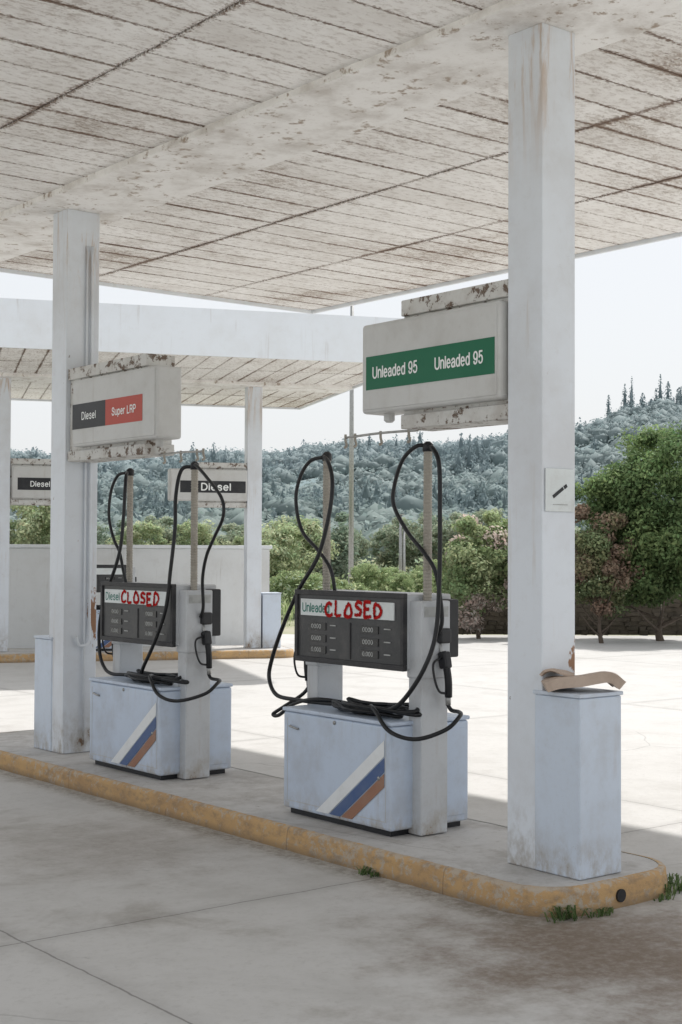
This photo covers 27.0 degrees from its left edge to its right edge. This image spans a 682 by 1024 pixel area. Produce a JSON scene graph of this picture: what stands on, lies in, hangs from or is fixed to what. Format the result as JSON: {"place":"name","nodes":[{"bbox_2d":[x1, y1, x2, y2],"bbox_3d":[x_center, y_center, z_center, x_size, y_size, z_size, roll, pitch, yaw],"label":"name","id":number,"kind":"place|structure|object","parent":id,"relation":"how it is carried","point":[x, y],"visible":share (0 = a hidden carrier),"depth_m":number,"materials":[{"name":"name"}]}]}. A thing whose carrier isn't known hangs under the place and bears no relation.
{"place":"outdoors","nodes":[
{"label":"outdoors","id":0,"kind":"place"},
{"bbox_2d":[0,645,293,662],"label":"pump island","id":1,"kind":"structure","parent":0,"point":[18,655],"depth_m":21.19,"materials":[{"name":"concrete"}]},
{"bbox_2d":[96,565,136,650],"bbox_3d":[-3.571,1.424,21.282,1.417,1.274,0.598,1,-2,-16],"label":"fuel pump","id":2,"kind":"object","parent":1,"relation":"on","point":[104,572],"visible":0.06,"depth_m":21.13,"materials":[{"name":"metal"}]},
{"bbox_2d":[0,298,402,651],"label":"canopy","id":3,"kind":"object","parent":1,"relation":"on","point":[253,363],"visible":0.73,"depth_m":19.24,"materials":[{"name":"paint"}]},
{"bbox_2d":[10,458,50,505],"bbox_3d":[-4.298,-0.440,21.123,1.200,0.685,0.289,1,-2,-16],"label":"fuel sign","id":4,"kind":"object","parent":3,"relation":"attached to","point":[30,481],"visible":0.63,"depth_m":20.92,"materials":[{"name":"white metal"}]},
{"bbox_2d":[168,462,246,507],"bbox_3d":[-2.047,-0.413,21.760,1.200,0.685,0.289,1,-2,-16],"label":"fuel sign","id":5,"kind":"object","parent":3,"relation":"attached to","point":[229,480],"visible":0.78,"depth_m":21.68,"materials":[{"name":"white metal"}]},
{"bbox_2d":[261,592,280,647],"bbox_3d":[-1.101,1.668,21.994,0.297,0.846,0.302,1,-2,-16],"label":"metal box","id":6,"kind":"object","parent":1,"relation":"on","point":[270,614],"visible":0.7,"depth_m":21.85,"materials":[{"name":"white metal"}]},
{"bbox_2d":[0,634,681,1023],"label":"forecourt","id":7,"kind":"structure","parent":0,"point":[112,912],"depth_m":6.35,"materials":[{"name":"concrete"}]},
{"bbox_2d":[8,544,271,648],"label":"boundary wall","id":8,"kind":"structure","parent":7,"relation":"on","point":[29,590],"depth_m":23.89,"materials":[{"name":"paint"}]},
{"bbox_2d":[0,730,667,917],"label":"pump island","id":9,"kind":"structure","parent":7,"relation":"on","point":[466,860],"depth_m":7.48,"materials":[{"name":"concrete"}]},
{"bbox_2d":[34,635,52,750],"bbox_3d":[-2.124,1.359,10.753,0.302,0.846,0.292,1,-2,-38],"label":"metal box","id":10,"kind":"object","parent":9,"relation":"on","point":[43,694],"visible":0.45,"depth_m":10.65,"materials":[{"name":"white metal"}]},
{"bbox_2d":[89,461,232,779],"bbox_3d":[-1.154,0.714,9.651,0.599,2.085,1.588,1,-2,-38],"label":"fuel pump","id":11,"kind":"object","parent":9,"relation":"on","point":[161,726],"visible":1,"depth_m":9.43,"materials":[{"name":"plastic"}]},
{"bbox_2d":[0,0,681,869],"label":"canopy","id":12,"kind":"object","parent":9,"relation":"on","point":[310,156],"visible":0.95,"depth_m":8.38,"materials":[{"name":"paint"}]},
{"bbox_2d":[67,353,180,462],"bbox_3d":[-1.532,-0.724,10.017,0.289,0.685,1.342,1,-2,-38],"label":"fuel sign","id":13,"kind":"object","parent":12,"relation":"attached to","point":[127,408],"visible":1,"depth_m":9.76,"materials":[{"name":"white metal"}]},
{"bbox_2d":[159,448,204,463],"bbox_3d":[-1.063,-0.368,9.467,0.027,0.082,0.558,1,-2,-38],"label":"hose hanger rail","id":14,"kind":"object","parent":13,"relation":"attached to","point":[197,451],"visible":1,"depth_m":9.43,"materials":[{"name":"metal"}]},
{"bbox_2d":[363,279,507,430],"bbox_3d":[0.551,-0.785,7.400,0.289,0.685,1.078,1,-2,-38],"label":"fuel sign","id":15,"kind":"object","parent":12,"relation":"attached to","point":[436,362],"visible":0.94,"depth_m":7.25,"materials":[{"name":"white metal"}]},
{"bbox_2d":[545,468,573,511],"bbox_3d":[1.044,-0.105,6.781,0.200,0.205,0.006,1,-2,-38],"label":"warning plate","id":16,"kind":"object","parent":12,"relation":"attached to","point":[559,490],"visible":1,"depth_m":6.78,"materials":[{"name":"plastic"}]},
{"bbox_2d":[267,441,469,836],"bbox_3d":[0.152,0.675,8.010,0.598,2.085,1.664,1,-2,-38],"label":"fuel pump","id":17,"kind":"object","parent":9,"relation":"on","point":[400,767],"visible":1,"depth_m":7.66,"materials":[{"name":"plastic"}]},
{"bbox_2d":[533,687,622,879],"bbox_3d":[1.114,1.263,6.689,0.302,0.846,0.297,1,-2,-38],"label":"metal box","id":18,"kind":"object","parent":9,"relation":"on","point":[577,783],"visible":0.93,"depth_m":6.58,"materials":[{"name":"white metal"}]},
{"bbox_2d":[541,671,625,691],"bbox_3d":[1.128,0.791,6.690,0.388,0.097,0.286,0,-2,1],"label":"broken tile","id":19,"kind":"object","parent":18,"relation":"on","point":[553,683],"visible":0.98,"depth_m":6.57,"materials":[{"name":"ceramic"}]},
{"bbox_2d":[539,668,574,675],"bbox_3d":[1.018,0.756,6.691,0.163,0.045,0.142,0,-2,11],"label":"broken tile","id":20,"kind":"object","parent":19,"relation":"on","point":[561,672],"visible":0.98,"depth_m":6.65,"materials":[{"name":"ceramic"}]},
{"bbox_2d":[353,866,372,875],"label":"weed","id":21,"kind":"object","parent":7,"relation":"on","point":[363,871],"visible":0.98,"depth_m":7.14,"materials":[{"name":"green plant"}]},
{"bbox_2d":[370,870,378,877],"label":"weed","id":22,"kind":"object","parent":7,"relation":"on","point":[372,874],"visible":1,"depth_m":7.09,"materials":[{"name":"green plant"}]},
{"bbox_2d":[542,905,589,922],"bbox_3d":[0.982,1.770,6.277,0.312,0.059,0.173,1,-2,-38],"label":"weed","id":23,"kind":"object","parent":7,"relation":"on","point":[558,911],"visible":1,"depth_m":6.28,"materials":[{"name":"green plant"}]},
{"bbox_2d":[582,907,613,917],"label":"weed","id":24,"kind":"object","parent":7,"relation":"on","point":[601,912],"visible":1,"depth_m":6.34,"materials":[{"name":"green plant"}]},
{"bbox_2d":[653,892,675,901],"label":"weed","id":25,"kind":"object","parent":7,"relation":"on","point":[668,897],"visible":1,"depth_m":6.64,"materials":[{"name":"green plant"}]},
{"bbox_2d":[664,876,681,895],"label":"weed","id":26,"kind":"object","parent":7,"relation":"on","point":[678,885],"visible":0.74,"depth_m":6.78,"materials":[{"name":"green plant"}]},
{"bbox_2d":[667,872,681,885],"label":"weed","id":27,"kind":"object","parent":7,"relation":"on","point":[670,877],"visible":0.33,"depth_m":6.95,"materials":[{"name":"green plant"}]},
{"bbox_2d":[0,237,681,457],"label":"sky","id":28,"kind":"structure","parent":0,"point":[628,301],"materials":[{"name":"white"}]},
{"bbox_2d":[344,430,418,448],"bbox_3d":[0.218,-0.406,7.858,0.027,0.082,0.628,1,-2,-38],"label":"hose hanger rail","id":29,"kind":"object","parent":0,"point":[355,436],"visible":0.96,"depth_m":7.85,"materials":[{"name":"metal"}]},
{"bbox_2d":[154,413,650,520],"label":"hill","id":30,"kind":"structure","parent":0,"point":[313,480],"depth_m":322.01,"materials":[{"name":"green plant"}]},
{"bbox_2d":[10,374,681,565],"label":"forest","id":31,"kind":"object","parent":30,"relation":"on","point":[474,482],"visible":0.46,"depth_m":310.17,"materials":[{"name":"green plant"}]},
{"bbox_2d":[281,614,681,635],"bbox_3d":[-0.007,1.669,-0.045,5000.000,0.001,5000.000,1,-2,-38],"label":"ground","id":32,"kind":"structure","parent":0,"point":[288,629],"depth_m":28.89,"materials":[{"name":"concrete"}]},
{"bbox_2d":[9,518,36,543],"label":"olive tree","id":33,"kind":"object","parent":32,"relation":"on","point":[19,526],"visible":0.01,"depth_m":55.79,"materials":[{"name":"green plant"}]},
{"bbox_2d":[9,505,50,543],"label":"pale green tree","id":34,"kind":"object","parent":32,"relation":"on","point":[37,522],"visible":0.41,"depth_m":49.42,"materials":[{"name":"green plant"}]},
{"bbox_2d":[97,519,126,544],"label":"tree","id":35,"kind":"object","parent":32,"relation":"on","point":[101,538],"visible":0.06,"depth_m":57.67,"materials":[{"name":"green plant"}]},
{"bbox_2d":[104,520,167,544],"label":"pale green tree","id":36,"kind":"object","parent":32,"relation":"on","point":[148,530],"visible":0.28,"depth_m":53.69,"materials":[{"name":"green plant"}]},
{"bbox_2d":[144,515,188,548],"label":"olive tree","id":37,"kind":"object","parent":32,"relation":"on","point":[166,521],"visible":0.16,"depth_m":59.85,"materials":[{"name":"green plant"}]},
{"bbox_2d":[165,518,231,548],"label":"pale green tree","id":38,"kind":"object","parent":32,"relation":"on","point":[204,536],"visible":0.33,"depth_m":55.72,"materials":[{"name":"green plant"}]},
{"bbox_2d":[209,522,243,544],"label":"olive tree","id":39,"kind":"object","parent":32,"relation":"on","point":[236,530],"visible":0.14,"depth_m":59.58,"materials":[{"name":"green plant"}]},
{"bbox_2d":[231,536,272,563],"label":"pale green tree","id":40,"kind":"object","parent":32,"relation":"on","point":[238,540],"visible":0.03,"depth_m":51.79,"materials":[{"name":"green plant"}]},
{"bbox_2d":[262,522,322,589],"bbox_3d":[-1.767,1.479,37.841,2.423,2.440,2.370,1,-2,-24],"label":"pale green tree","id":41,"kind":"object","parent":32,"relation":"on","point":[286,537],"visible":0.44,"depth_m":37.42,"materials":[{"name":"green plant"}]},
{"bbox_2d":[269,570,322,604],"bbox_3d":[-1.190,2.017,35.040,1.335,1.176,1.567,1,-2,-38],"label":"leafy bush","id":42,"kind":"object","parent":32,"relation":"on","point":[291,583],"visible":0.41,"depth_m":34.86,"materials":[{"name":"green plant"}]},
{"bbox_2d":[265,515,340,586],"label":"pale green tree","id":43,"kind":"object","parent":32,"relation":"on","point":[312,528],"visible":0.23,"depth_m":43.50,"materials":[{"name":"green plant"}]},
{"bbox_2d":[302,572,330,589],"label":"leafy bush","id":44,"kind":"object","parent":32,"relation":"on","point":[320,585],"visible":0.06,"depth_m":35.72,"materials":[{"name":"green plant"}]},
{"bbox_2d":[273,511,360,589],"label":"dark tree","id":45,"kind":"object","parent":32,"relation":"on","point":[339,564],"visible":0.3,"depth_m":49.03,"materials":[{"name":"green plant"}]},
{"bbox_2d":[321,577,347,589],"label":"leafy bush","id":46,"kind":"object","parent":32,"relation":"on","point":[345,583],"visible":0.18,"depth_m":36.84,"materials":[{"name":"green plant"}]},
{"bbox_2d":[312,528,371,579],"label":"olive tree","id":47,"kind":"object","parent":32,"relation":"on","point":[364,544],"visible":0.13,"depth_m":59.80,"materials":[{"name":"green plant"}]},
{"bbox_2d":[332,582,371,590],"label":"leafy bush","id":48,"kind":"object","parent":32,"relation":"on","point":[353,586],"visible":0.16,"depth_m":34.85,"materials":[{"name":"green plant"}]},
{"bbox_2d":[348,563,369,582],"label":"leafy bush","id":49,"kind":"object","parent":32,"relation":"on","point":[353,579],"visible":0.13,"depth_m":42.77,"materials":[{"name":"green plant"}]},
{"bbox_2d":[352,563,390,590],"bbox_3d":[0.830,2.093,40.016,0.989,1.317,1.143,2,-2,-43],"label":"leafy bush","id":50,"kind":"object","parent":32,"relation":"on","point":[375,573],"visible":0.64,"depth_m":39.88,"materials":[{"name":"green plant"}]},
{"bbox_2d":[376,566,405,590],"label":"leafy bush","id":51,"kind":"object","parent":32,"relation":"on","point":[394,572],"visible":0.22,"depth_m":41.84,"materials":[{"name":"green plant"}]},
{"bbox_2d":[366,516,434,573],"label":"olive tree","id":52,"kind":"object","parent":32,"relation":"on","point":[388,538],"visible":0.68,"depth_m":63.56,"materials":[{"name":"green plant"}]},
{"bbox_2d":[386,573,416,591],"bbox_3d":[1.531,2.081,35.903,0.792,1.116,1.002,0,-2,-4],"label":"leafy bush","id":53,"kind":"object","parent":32,"relation":"on","point":[397,583],"visible":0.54,"depth_m":35.78,"materials":[{"name":"green plant"}]},
{"bbox_2d":[405,570,434,592],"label":"leafy bush","id":54,"kind":"object","parent":32,"relation":"on","point":[416,575],"visible":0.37,"depth_m":41.76,"materials":[{"name":"green plant"}]},
{"bbox_2d":[396,512,462,565],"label":"dark tree","id":55,"kind":"object","parent":32,"relation":"on","point":[434,521],"visible":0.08,"depth_m":69.36,"materials":[{"name":"green plant"}]},
{"bbox_2d":[413,559,449,592],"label":"leafy bush","id":56,"kind":"object","parent":32,"relation":"on","point":[420,568],"visible":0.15,"depth_m":43.80,"materials":[{"name":"green plant"}]},
{"bbox_2d":[269,553,629,625],"bbox_3d":[5.045,2.933,72.090,82.235,2.168,87.780,0,-2,0],"label":"shrubbery","id":57,"kind":"object","parent":32,"relation":"on","point":[284,606],"visible":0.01,"depth_m":34.34,"materials":[{"name":"green plant"}]},
{"bbox_2d":[421,511,483,564],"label":"olive tree","id":58,"kind":"object","parent":32,"relation":"on","point":[447,533],"visible":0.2,"depth_m":65.47,"materials":[{"name":"green plant"}]},
{"bbox_2d":[432,509,507,638],"bbox_3d":[2.599,1.179,26.364,1.857,2.486,1.715,1,-2,-23],"label":"flowering shrub","id":59,"kind":"object","parent":32,"relation":"on","point":[485,552],"visible":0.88,"depth_m":26.08,"materials":[{"name":"green plant"}]},
{"bbox_2d":[451,507,507,540],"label":"olive tree","id":60,"kind":"object","parent":32,"relation":"on","point":[479,515],"visible":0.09,"depth_m":63.24,"materials":[{"name":"green plant"}]},
{"bbox_2d":[489,511,507,605],"bbox_3d":[3.470,1.139,26.796,1.361,2.598,1.213,0,-2,-4],"label":"flowering shrub","id":61,"kind":"object","parent":32,"relation":"on","point":[498,581],"visible":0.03,"depth_m":26.50,"materials":[{"name":"green plant"}]},
{"bbox_2d":[451,594,681,635],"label":"stone wall","id":62,"kind":"structure","parent":32,"relation":"on","point":[633,622],"depth_m":28.00,"materials":[{"name":"stone"}]},
{"bbox_2d":[575,503,646,642],"bbox_3d":[4.709,1.114,25.326,1.508,2.578,1.511,0,-2,-5],"label":"flowering shrub","id":63,"kind":"object","parent":32,"relation":"on","point":[596,557],"visible":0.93,"depth_m":25.06,"materials":[{"name":"green plant"}]},
{"bbox_2d":[575,420,681,640],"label":"green tree","id":64,"kind":"object","parent":32,"relation":"on","point":[630,488],"visible":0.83,"depth_m":25.36,"materials":[{"name":"green plant"}]},
{"label":"road","id":65,"kind":"structure","parent":0,"visible":0},
{"bbox_2d":[348,306,353,584],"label":"street lamp","id":66,"kind":"object","parent":65,"relation":"on","point":[351,497],"visible":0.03,"depth_m":45.98,"materials":[{"name":"metal"}]},
{"bbox_2d":[399,514,403,589],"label":"metal post","id":67,"kind":"object","parent":65,"relation":"on","point":[400,547],"visible":0.46,"depth_m":45.94,"materials":[{"name":"metal"}]},
{"bbox_2d":[402,526,407,571],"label":"metal post","id":68,"kind":"object","parent":65,"relation":"on","point":[403,564],"visible":0.3,"depth_m":45.95,"materials":[{"name":"metal"}]}
]}

